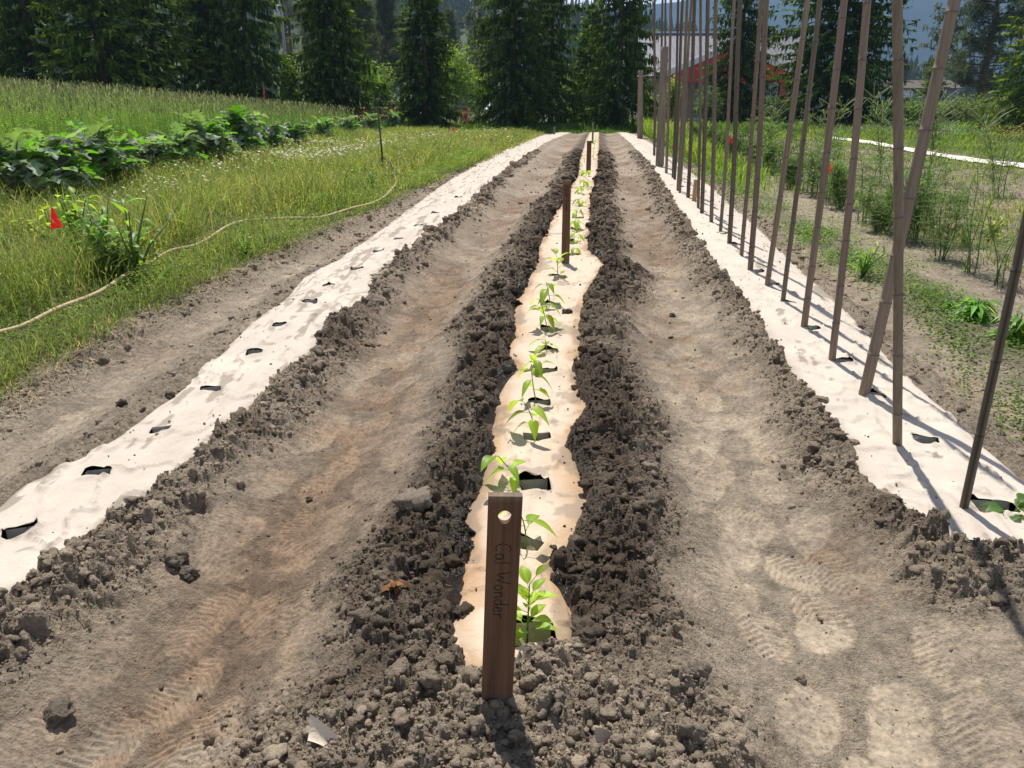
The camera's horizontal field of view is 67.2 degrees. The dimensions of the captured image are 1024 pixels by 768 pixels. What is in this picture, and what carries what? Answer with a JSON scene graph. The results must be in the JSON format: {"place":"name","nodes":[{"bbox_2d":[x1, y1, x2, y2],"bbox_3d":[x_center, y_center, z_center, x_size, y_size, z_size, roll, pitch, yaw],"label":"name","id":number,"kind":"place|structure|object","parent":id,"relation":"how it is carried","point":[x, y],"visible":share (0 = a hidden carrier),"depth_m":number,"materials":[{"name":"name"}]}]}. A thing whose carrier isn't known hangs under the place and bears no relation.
{"place":"outdoors","nodes":[
{"label":"outdoors","id":0,"kind":"place"},
{"bbox_2d":[0,76,354,139],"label":"tall rye grass","id":1,"kind":"structure","parent":0,"point":[272,114],"depth_m":21.86,"materials":[{"name":"plant"}]},
{"bbox_2d":[0,124,544,399],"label":"meadow grass","id":2,"kind":"structure","parent":0,"point":[235,187],"depth_m":10.18,"materials":[{"name":"plant"}]},
{"bbox_2d":[6,1,624,109],"bbox_3d":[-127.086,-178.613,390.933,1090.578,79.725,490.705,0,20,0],"label":"wooded hill","id":3,"kind":"structure","parent":0,"point":[462,36],"depth_m":311.94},
{"bbox_2d":[1,0,1023,109],"bbox_3d":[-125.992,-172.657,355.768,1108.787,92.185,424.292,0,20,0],"label":"hillside wood","id":4,"kind":"object","parent":3,"relation":"on","point":[913,73],"visible":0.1,"depth_m":302.75,"materials":[{"name":"plant"}]},
{"bbox_2d":[0,98,1023,767],"bbox_3d":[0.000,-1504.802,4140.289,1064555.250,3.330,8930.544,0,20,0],"label":"ground","id":5,"kind":"structure","parent":0,"point":[262,586],"depth_m":3.11,"materials":[{"name":"soil"}]},
{"bbox_2d":[0,127,77,207],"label":"artichoke plant","id":6,"kind":"object","parent":5,"relation":"on","point":[18,151],"visible":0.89,"depth_m":11.23,"materials":[{"name":"green plant"}]},
{"bbox_2d":[0,0,112,91],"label":"spruce tree","id":7,"kind":"object","parent":5,"relation":"on","point":[17,59],"visible":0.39,"depth_m":44.66,"materials":[{"name":"green plant"}]},
{"bbox_2d":[42,695,75,728],"bbox_3d":[-1.309,0.941,2.209,0.096,0.067,0.098,-16,25,-37],"label":"soil clod","id":8,"kind":"object","parent":5,"relation":"on","point":[57,711],"visible":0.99,"depth_m":2.19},
{"bbox_2d":[17,127,104,197],"bbox_3d":[-7.310,-3.408,12.091,1.560,1.190,1.710,0,20,0],"label":"artichoke plant","id":9,"kind":"object","parent":5,"relation":"on","point":[74,149],"visible":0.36,"depth_m":12.03,"materials":[{"name":"green plant"}]},
{"bbox_2d":[47,186,98,255],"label":"weed plant","id":10,"kind":"object","parent":5,"relation":"on","point":[67,218],"visible":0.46,"depth_m":7.85,"materials":[{"name":"green plant"}]},
{"bbox_2d":[30,117,148,191],"bbox_3d":[-7.435,-4.028,13.603,1.706,1.301,1.784,0,20,0],"label":"artichoke plant","id":11,"kind":"object","parent":5,"relation":"on","point":[110,154],"visible":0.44,"depth_m":13.41,"materials":[{"name":"green plant"}]},
{"bbox_2d":[68,191,123,271],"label":"weed plant","id":12,"kind":"object","parent":5,"relation":"on","point":[106,210],"visible":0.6,"depth_m":7.17,"materials":[{"name":"green plant"}]},
{"bbox_2d":[23,0,184,108],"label":"fir tree","id":13,"kind":"object","parent":5,"relation":"on","point":[95,56],"visible":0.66,"depth_m":44.05,"materials":[{"name":"green plant"}]},
{"bbox_2d":[92,233,137,278],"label":"weed plant","id":14,"kind":"object","parent":5,"relation":"on","point":[119,269],"visible":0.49,"depth_m":7.00,"materials":[{"name":"green plant"}]},
{"bbox_2d":[102,133,154,185],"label":"artichoke plant","id":15,"kind":"object","parent":5,"relation":"on","point":[123,140],"visible":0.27,"depth_m":14.52,"materials":[{"name":"green plant"}]},
{"bbox_2d":[79,194,188,282],"bbox_3d":[-3.468,-1.240,6.897,0.900,0.919,1.000,0,20,0],"label":"weed plant","id":16,"kind":"object","parent":5,"relation":"on","point":[132,240],"visible":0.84,"depth_m":6.89,"materials":[{"name":"green plant"}]},
{"bbox_2d":[127,129,182,173],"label":"artichoke plant","id":17,"kind":"object","parent":5,"relation":"on","point":[156,149],"visible":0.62,"depth_m":16.02,"materials":[{"name":"green plant"}]},
{"bbox_2d":[87,0,230,102],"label":"fir tree","id":18,"kind":"object","parent":5,"relation":"on","point":[180,41],"visible":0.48,"depth_m":47.32,"materials":[{"name":"green plant"}]},
{"bbox_2d":[159,546,188,567],"bbox_3d":[-1.290,0.659,2.933,0.106,0.076,0.107,4,20,10],"label":"soil clod","id":19,"kind":"object","parent":5,"relation":"on","point":[176,556],"visible":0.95,"depth_m":2.90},
{"bbox_2d":[148,122,209,169],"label":"artichoke plant","id":20,"kind":"object","parent":5,"relation":"on","point":[186,146],"visible":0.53,"depth_m":17.47,"materials":[{"name":"green plant"}]},
{"bbox_2d":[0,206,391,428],"bbox_3d":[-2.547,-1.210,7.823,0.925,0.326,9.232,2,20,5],"label":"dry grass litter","id":21,"kind":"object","parent":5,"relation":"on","point":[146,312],"visible":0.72,"depth_m":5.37,"materials":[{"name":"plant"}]},
{"bbox_2d":[0,174,396,333],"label":"garden hose","id":22,"kind":"object","parent":5,"relation":"on","point":[58,307],"visible":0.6,"depth_m":6.54,"materials":[{"name":"beige rubber"}]},
{"bbox_2d":[171,109,241,161],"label":"artichoke plant","id":23,"kind":"object","parent":5,"relation":"on","point":[211,134],"visible":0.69,"depth_m":19.06,"materials":[{"name":"green plant"}]},
{"bbox_2d":[163,0,262,105],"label":"spruce tree","id":24,"kind":"object","parent":5,"relation":"on","point":[199,9],"visible":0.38,"depth_m":49.32,"materials":[{"name":"green plant"}]},
{"bbox_2d":[205,105,269,154],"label":"artichoke plant","id":25,"kind":"object","parent":5,"relation":"on","point":[239,119],"visible":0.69,"depth_m":21.50,"materials":[{"name":"green plant"}]},
{"bbox_2d":[189,0,310,111],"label":"spruce tree","id":26,"kind":"object","parent":5,"relation":"on","point":[245,37],"visible":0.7,"depth_m":49.00,"materials":[{"name":"green plant"}]},
{"bbox_2d":[250,120,293,149],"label":"artichoke plant","id":27,"kind":"object","parent":5,"relation":"on","point":[274,128],"visible":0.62,"depth_m":24.62,"materials":[{"name":"green plant"}]},
{"bbox_2d":[0,132,567,592],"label":"paper mulch strip","id":28,"kind":"object","parent":5,"relation":"on","point":[64,500],"visible":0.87,"depth_m":4.19,"materials":[{"name":"paper"}]},
{"bbox_2d":[274,56,300,111],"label":"leafy tree","id":29,"kind":"object","parent":5,"relation":"on","point":[290,94],"visible":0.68,"depth_m":50.11,"materials":[{"name":"green plant"}]},
{"bbox_2d":[269,0,308,92],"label":"pine tree","id":30,"kind":"object","parent":5,"relation":"on","point":[292,26],"visible":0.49,"depth_m":100.25,"materials":[{"name":"green plant"}]},
{"bbox_2d":[278,117,312,146],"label":"artichoke plant","id":31,"kind":"object","parent":5,"relation":"on","point":[296,131],"visible":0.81,"depth_m":28.05,"materials":[{"name":"green plant"}]},
{"bbox_2d":[112,126,512,213],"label":"white daisies","id":32,"kind":"object","parent":5,"relation":"on","point":[287,158],"visible":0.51,"depth_m":20.31,"materials":[{"name":"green plant"}]},
{"bbox_2d":[308,714,336,747],"bbox_3d":[-0.477,0.901,1.958,0.114,0.082,0.036,9,22,23],"label":"paper scrap","id":33,"kind":"object","parent":5,"relation":"on","point":[320,732],"visible":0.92,"depth_m":1.97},
{"bbox_2d":[278,0,389,126],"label":"spruce tree","id":34,"kind":"object","parent":5,"relation":"on","point":[325,52],"visible":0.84,"depth_m":50.00,"materials":[{"name":"green plant"}]},
{"bbox_2d":[346,0,384,111],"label":"pine tree","id":35,"kind":"object","parent":5,"relation":"on","point":[362,14],"visible":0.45,"depth_m":88.88,"materials":[{"name":"green plant"}]},
{"bbox_2d":[360,56,397,118],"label":"leafy tree","id":36,"kind":"object","parent":5,"relation":"on","point":[381,95],"visible":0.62,"depth_m":55.93,"materials":[{"name":"green plant"}]},
{"bbox_2d":[371,0,403,111],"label":"pine tree","id":37,"kind":"object","parent":5,"relation":"on","point":[384,8],"visible":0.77,"depth_m":94.37,"materials":[{"name":"green plant"}]},
{"bbox_2d":[392,486,432,513],"bbox_3d":[-0.386,0.470,3.112,0.154,0.100,0.159,6,21,17],"label":"soil clod","id":38,"kind":"object","parent":5,"relation":"on","point":[419,500],"visible":0.94,"depth_m":3.07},
{"bbox_2d":[390,0,466,128],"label":"spruce tree","id":39,"kind":"object","parent":5,"relation":"on","point":[424,88],"visible":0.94,"depth_m":52.11,"materials":[{"name":"green plant"}]},
{"bbox_2d":[439,6,465,109],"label":"pine tree","id":40,"kind":"object","parent":5,"relation":"on","point":[452,34],"visible":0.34,"depth_m":118.00,"materials":[{"name":"green plant"}]},
{"bbox_2d":[441,37,486,122],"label":"leafy tree","id":41,"kind":"object","parent":5,"relation":"on","point":[460,76],"visible":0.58,"depth_m":66.00,"materials":[{"name":"green plant"}]},
{"bbox_2d":[460,0,494,115],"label":"pine tree","id":42,"kind":"object","parent":5,"relation":"on","point":[467,34],"visible":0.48,"depth_m":107.50,"materials":[{"name":"green plant"}]},
{"bbox_2d":[481,492,522,702],"bbox_3d":[-0.032,0.641,2.018,0.084,0.790,0.023,1,20,-4],"label":"name stake","id":43,"kind":"object","parent":5,"relation":"on","point":[502,576],"visible":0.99,"depth_m":1.97,"materials":[{"name":"wood"}]},
{"bbox_2d":[480,455,527,491],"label":"pepper seedling","id":44,"kind":"object","parent":5,"relation":"on","point":[512,468],"visible":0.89,"depth_m":3.23,"materials":[{"name":"green plant"}]},
{"bbox_2d":[0,147,1023,767],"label":"soil crumbs","id":45,"kind":"object","parent":5,"relation":"on","point":[272,755],"visible":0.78,"depth_m":2.78,"materials":[{"name":"soil"}]},
{"bbox_2d":[459,0,566,129],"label":"spruce tree","id":46,"kind":"object","parent":5,"relation":"on","point":[509,68],"visible":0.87,"depth_m":52.94,"materials":[{"name":"green plant"}]},
{"bbox_2d":[506,398,549,440],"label":"pepper seedling","id":47,"kind":"object","parent":5,"relation":"on","point":[534,424],"visible":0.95,"depth_m":3.68,"materials":[{"name":"green plant"}]},
{"bbox_2d":[453,132,603,667],"bbox_3d":[2.566,-7.585,25.481,0.861,0.338,49.892,2,20,6],"label":"paper mulch strip","id":48,"kind":"object","parent":5,"relation":"on","point":[557,506],"visible":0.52,"depth_m":3.76,"materials":[{"name":"paper"}]},
{"bbox_2d":[515,564,557,643],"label":"pepper seedling","id":49,"kind":"object","parent":5,"relation":"on","point":[532,597],"visible":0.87,"depth_m":2.38,"materials":[{"name":"green plant"}]},
{"bbox_2d":[508,0,593,123],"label":"spruce tree","id":50,"kind":"object","parent":5,"relation":"on","point":[561,69],"visible":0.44,"depth_m":54.83,"materials":[{"name":"green plant"}]},
{"bbox_2d":[561,180,570,263],"bbox_3d":[0.514,-1.471,7.321,0.078,0.911,0.023,-1,20,-3],"label":"name stake","id":51,"kind":"object","parent":5,"relation":"on","point":[566,208],"visible":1,"depth_m":7.29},
{"bbox_2d":[570,616,606,649],"bbox_3d":[0.235,0.783,2.414,0.124,0.100,0.124,12,23,30],"label":"soil clod","id":52,"kind":"object","parent":5,"relation":"on","point":[588,630],"visible":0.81,"depth_m":2.39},
{"bbox_2d":[567,3,613,120],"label":"spruce tree","id":53,"kind":"object","parent":5,"relation":"on","point":[586,59],"visible":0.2,"depth_m":60.14,"materials":[{"name":"green plant"}]},
{"bbox_2d":[566,0,666,129],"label":"spruce tree","id":54,"kind":"object","parent":5,"relation":"on","point":[632,56],"visible":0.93,"depth_m":52.97,"materials":[{"name":"green plant"}]},
{"bbox_2d":[676,717,706,744],"bbox_3d":[0.465,0.894,1.996,0.078,0.061,0.064,5,21,14],"label":"soil clod","id":55,"kind":"object","parent":5,"relation":"on","point":[690,728],"visible":0.99,"depth_m":1.97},
{"bbox_2d":[681,659,712,680],"bbox_3d":[0.524,0.818,2.203,0.095,0.064,0.063,-3,20,-8],"label":"soil clod","id":56,"kind":"object","parent":5,"relation":"on","point":[703,668],"visible":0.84,"depth_m":2.19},
{"bbox_2d":[625,31,813,120],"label":"metal roofed hall","id":57,"kind":"structure","parent":5,"relation":"on","point":[696,65],"depth_m":92.35,"materials":[{"name":"grey metal"}]},
{"bbox_2d":[694,0,782,123],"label":"spruce tree","id":58,"kind":"object","parent":5,"relation":"on","point":[747,49],"visible":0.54,"depth_m":65.80,"materials":[{"name":"green plant"}]},
{"bbox_2d":[777,117,834,191],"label":"asparagus plant","id":59,"kind":"object","parent":5,"relation":"on","point":[816,139],"visible":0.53,"depth_m":14.31,"materials":[{"name":"green plant"}]},
{"bbox_2d":[801,143,835,196],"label":"asparagus plant","id":60,"kind":"object","parent":5,"relation":"on","point":[815,168],"visible":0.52,"depth_m":13.52,"materials":[{"name":"green plant"}]},
{"bbox_2d":[618,132,1023,542],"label":"paper mulch strip","id":61,"kind":"object","parent":5,"relation":"on","point":[927,473],"visible":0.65,"depth_m":4.22,"materials":[{"name":"paper"}]},
{"bbox_2d":[655,46,667,166],"bbox_3d":[3.782,-6.803,19.412,0.252,3.124,0.219,0,20,0],"label":"wooden post","id":62,"kind":"object","parent":61,"relation":"on","point":[660,141],"visible":0.88,"depth_m":19.30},
{"bbox_2d":[665,0,671,172],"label":"bamboo pole","id":63,"kind":"object","parent":61,"relation":"on","point":[669,86],"visible":0.99,"depth_m":17.07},
{"bbox_2d":[673,0,683,179],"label":"bamboo pole","id":64,"kind":"object","parent":61,"relation":"on","point":[679,92],"visible":0.98,"depth_m":15.53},
{"bbox_2d":[676,0,688,190],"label":"bamboo pole","id":65,"kind":"object","parent":61,"relation":"on","point":[683,89],"visible":0.84,"depth_m":13.38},
{"bbox_2d":[678,0,692,192],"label":"bamboo pole","id":66,"kind":"object","parent":61,"relation":"on","point":[685,101],"visible":0.99,"depth_m":13.09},
{"bbox_2d":[686,0,695,197],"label":"bamboo pole","id":67,"kind":"object","parent":61,"relation":"on","point":[691,100],"visible":0.98,"depth_m":12.33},
{"bbox_2d":[697,0,701,207],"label":"bamboo pole","id":68,"kind":"object","parent":61,"relation":"on","point":[700,100],"visible":0.97,"depth_m":10.99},
{"bbox_2d":[700,0,709,213],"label":"bamboo pole","id":69,"kind":"object","parent":61,"relation":"on","point":[703,169],"visible":0.98,"depth_m":10.45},
{"bbox_2d":[709,0,717,221],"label":"bamboo pole","id":70,"kind":"object","parent":61,"relation":"on","point":[714,80],"visible":0.98,"depth_m":9.62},
{"bbox_2d":[719,0,735,231],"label":"bamboo pole","id":71,"kind":"object","parent":61,"relation":"on","point":[728,115],"visible":0.97,"depth_m":8.83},
{"bbox_2d":[727,0,742,243],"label":"bamboo pole","id":72,"kind":"object","parent":61,"relation":"on","point":[735,125],"visible":0.98,"depth_m":7.99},
{"bbox_2d":[739,0,762,255],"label":"bamboo pole","id":73,"kind":"object","parent":61,"relation":"on","point":[752,122],"visible":0.97,"depth_m":7.32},
{"bbox_2d":[747,0,768,269],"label":"bamboo pole","id":74,"kind":"object","parent":61,"relation":"on","point":[762,77],"visible":0.99,"depth_m":6.67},
{"bbox_2d":[765,0,809,285],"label":"bamboo pole","id":75,"kind":"object","parent":61,"relation":"on","point":[802,39],"visible":0.97,"depth_m":6.13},
{"bbox_2d":[780,0,821,300],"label":"bamboo pole","id":76,"kind":"object","parent":61,"relation":"on","point":[802,144],"visible":0.98,"depth_m":5.58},
{"bbox_2d":[801,0,847,326],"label":"bamboo pole","id":77,"kind":"object","parent":61,"relation":"on","point":[836,69],"visible":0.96,"depth_m":5.00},
{"bbox_2d":[828,0,871,360],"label":"bamboo pole","id":78,"kind":"object","parent":61,"relation":"on","point":[858,108],"visible":0.96,"depth_m":4.40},
{"bbox_2d":[892,0,903,445],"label":"bamboo pole","id":79,"kind":"object","parent":61,"relation":"on","point":[898,147],"visible":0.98,"depth_m":3.30,"materials":[{"name":"wood"}]},
{"bbox_2d":[858,0,960,395],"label":"bamboo pole","id":80,"kind":"object","parent":61,"relation":"on","point":[951,12],"visible":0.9,"depth_m":3.84,"materials":[{"name":"wood"}]},
{"bbox_2d":[959,209,1023,508],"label":"bamboo pole","id":81,"kind":"object","parent":61,"relation":"on","point":[1001,337],"visible":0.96,"depth_m":2.92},
{"bbox_2d":[807,124,852,202],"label":"asparagus plant","id":82,"kind":"object","parent":5,"relation":"on","point":[837,155],"visible":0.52,"depth_m":12.73,"materials":[{"name":"green plant"}]},
{"bbox_2d":[800,98,866,169],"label":"asparagus plant","id":83,"kind":"object","parent":5,"relation":"on","point":[844,109],"visible":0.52,"depth_m":18.53,"materials":[{"name":"green plant"}]},
{"bbox_2d":[755,0,920,126],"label":"spruce tree","id":84,"kind":"object","parent":5,"relation":"on","point":[822,78],"visible":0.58,"depth_m":55.59,"materials":[{"name":"green plant"}]},
{"bbox_2d":[664,149,1023,440],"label":"weed cover","id":85,"kind":"object","parent":5,"relation":"on","point":[827,231],"visible":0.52,"depth_m":6.61,"materials":[{"name":"green plant"}]},
{"bbox_2d":[826,159,864,208],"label":"asparagus plant","id":86,"kind":"object","parent":5,"relation":"on","point":[840,181],"visible":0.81,"depth_m":11.87,"materials":[{"name":"green plant"}]},
{"bbox_2d":[840,142,892,221],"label":"asparagus plant","id":87,"kind":"object","parent":5,"relation":"on","point":[866,166],"visible":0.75,"depth_m":10.49,"materials":[{"name":"green plant"}]},
{"bbox_2d":[845,240,888,278],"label":"weed plant","id":88,"kind":"object","parent":5,"relation":"on","point":[865,265],"visible":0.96,"depth_m":7.08,"materials":[{"name":"green plant"}]},
{"bbox_2d":[858,180,892,231],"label":"asparagus plant","id":89,"kind":"object","parent":5,"relation":"on","point":[875,216],"visible":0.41,"depth_m":9.70,"materials":[{"name":"green plant"}]},
{"bbox_2d":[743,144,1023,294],"bbox_3d":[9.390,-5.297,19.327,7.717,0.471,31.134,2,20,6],"label":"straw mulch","id":90,"kind":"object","parent":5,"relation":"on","point":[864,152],"visible":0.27,"depth_m":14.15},
{"bbox_2d":[849,79,923,182],"bbox_3d":[7.354,-5.017,15.432,1.342,2.040,1.584,0,20,0],"label":"asparagus plant","id":91,"kind":"object","parent":5,"relation":"on","point":[882,118],"visible":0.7,"depth_m":15.30,"materials":[{"name":"green plant"}]},
{"bbox_2d":[867,139,958,236],"bbox_3d":[4.728,-2.346,9.228,0.935,1.195,0.898,0,20,0],"label":"asparagus plant","id":92,"kind":"object","parent":5,"relation":"on","point":[889,201],"visible":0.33,"depth_m":9.29,"materials":[{"name":"green plant"}]},
{"bbox_2d":[875,80,963,114],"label":"cottage","id":93,"kind":"structure","parent":5,"relation":"on","point":[916,86],"depth_m":140.53,"materials":[{"name":"paint"}]},
{"bbox_2d":[882,154,962,244],"bbox_3d":[4.693,-2.112,8.808,0.870,1.029,0.772,-12,23,-30],"label":"asparagus plant","id":94,"kind":"object","parent":5,"relation":"on","point":[927,203],"visible":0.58,"depth_m":8.78,"materials":[{"name":"green plant"}]},
{"bbox_2d":[904,78,962,179],"bbox_3d":[8.847,-5.264,16.019,1.220,2.103,1.274,0,20,0],"label":"asparagus plant","id":95,"kind":"object","parent":5,"relation":"on","point":[932,136],"visible":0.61,"depth_m":16.08,"materials":[{"name":"green plant"}]},
{"bbox_2d":[911,179,978,260],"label":"asparagus plant","id":96,"kind":"object","parent":5,"relation":"on","point":[943,227],"visible":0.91,"depth_m":7.84,"materials":[{"name":"green plant"}]},
{"bbox_2d":[916,0,979,117],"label":"pine tree","id":97,"kind":"object","parent":5,"relation":"on","point":[956,29],"visible":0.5,"depth_m":84.26,"materials":[{"name":"green plant"}]},
{"bbox_2d":[916,91,992,121],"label":"leafy shrub","id":98,"kind":"object","parent":5,"relation":"on","point":[957,107],"visible":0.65,"depth_m":59.56,"materials":[{"name":"green plant"}]},
{"bbox_2d":[946,292,1002,325],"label":"weed plant","id":99,"kind":"object","parent":5,"relation":"on","point":[980,311],"visible":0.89,"depth_m":5.69,"materials":[{"name":"green plant"}]},
{"bbox_2d":[932,158,1017,274],"bbox_3d":[4.306,-1.538,7.138,0.669,1.069,0.844,0,20,0],"label":"asparagus plant","id":100,"kind":"object","parent":5,"relation":"on","point":[968,259],"visible":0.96,"depth_m":7.19,"materials":[{"name":"green plant"}]},
{"bbox_2d":[932,0,1023,122],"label":"pine tree","id":101,"kind":"object","parent":5,"relation":"on","point":[986,45],"visible":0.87,"depth_m":76.34,"materials":[{"name":"green plant"}]},
{"bbox_2d":[963,16,1023,133],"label":"fir tree","id":102,"kind":"object","parent":5,"relation":"on","point":[1017,115],"visible":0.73,"depth_m":46.93,"materials":[{"name":"green plant"}]},
{"bbox_2d":[963,105,1023,196],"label":"asparagus plant","id":103,"kind":"object","parent":5,"relation":"on","point":[992,176],"visible":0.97,"depth_m":13.48,"materials":[{"name":"green plant"}]},
{"bbox_2d":[973,203,1023,287],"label":"asparagus plant","id":104,"kind":"object","parent":5,"relation":"on","point":[998,268],"visible":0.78,"depth_m":6.68,"materials":[{"name":"green plant"}]},
{"bbox_2d":[982,311,1023,348],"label":"weed plant","id":105,"kind":"object","parent":5,"relation":"on","point":[1016,331],"visible":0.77,"depth_m":5.22,"materials":[{"name":"green plant"}]},
{"bbox_2d":[352,116,999,133],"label":"headland grass","id":106,"kind":"structure","parent":0,"point":[581,129],"depth_m":52.41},
{"bbox_2d":[612,0,1023,77],"bbox_3d":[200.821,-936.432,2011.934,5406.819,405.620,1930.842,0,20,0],"label":"mountain","id":107,"kind":"structure","parent":0,"point":[921,10],"depth_m":1799.29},
{"bbox_2d":[633,117,1023,275],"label":"grass","id":108,"kind":"structure","parent":0,"point":[648,126],"depth_m":23.85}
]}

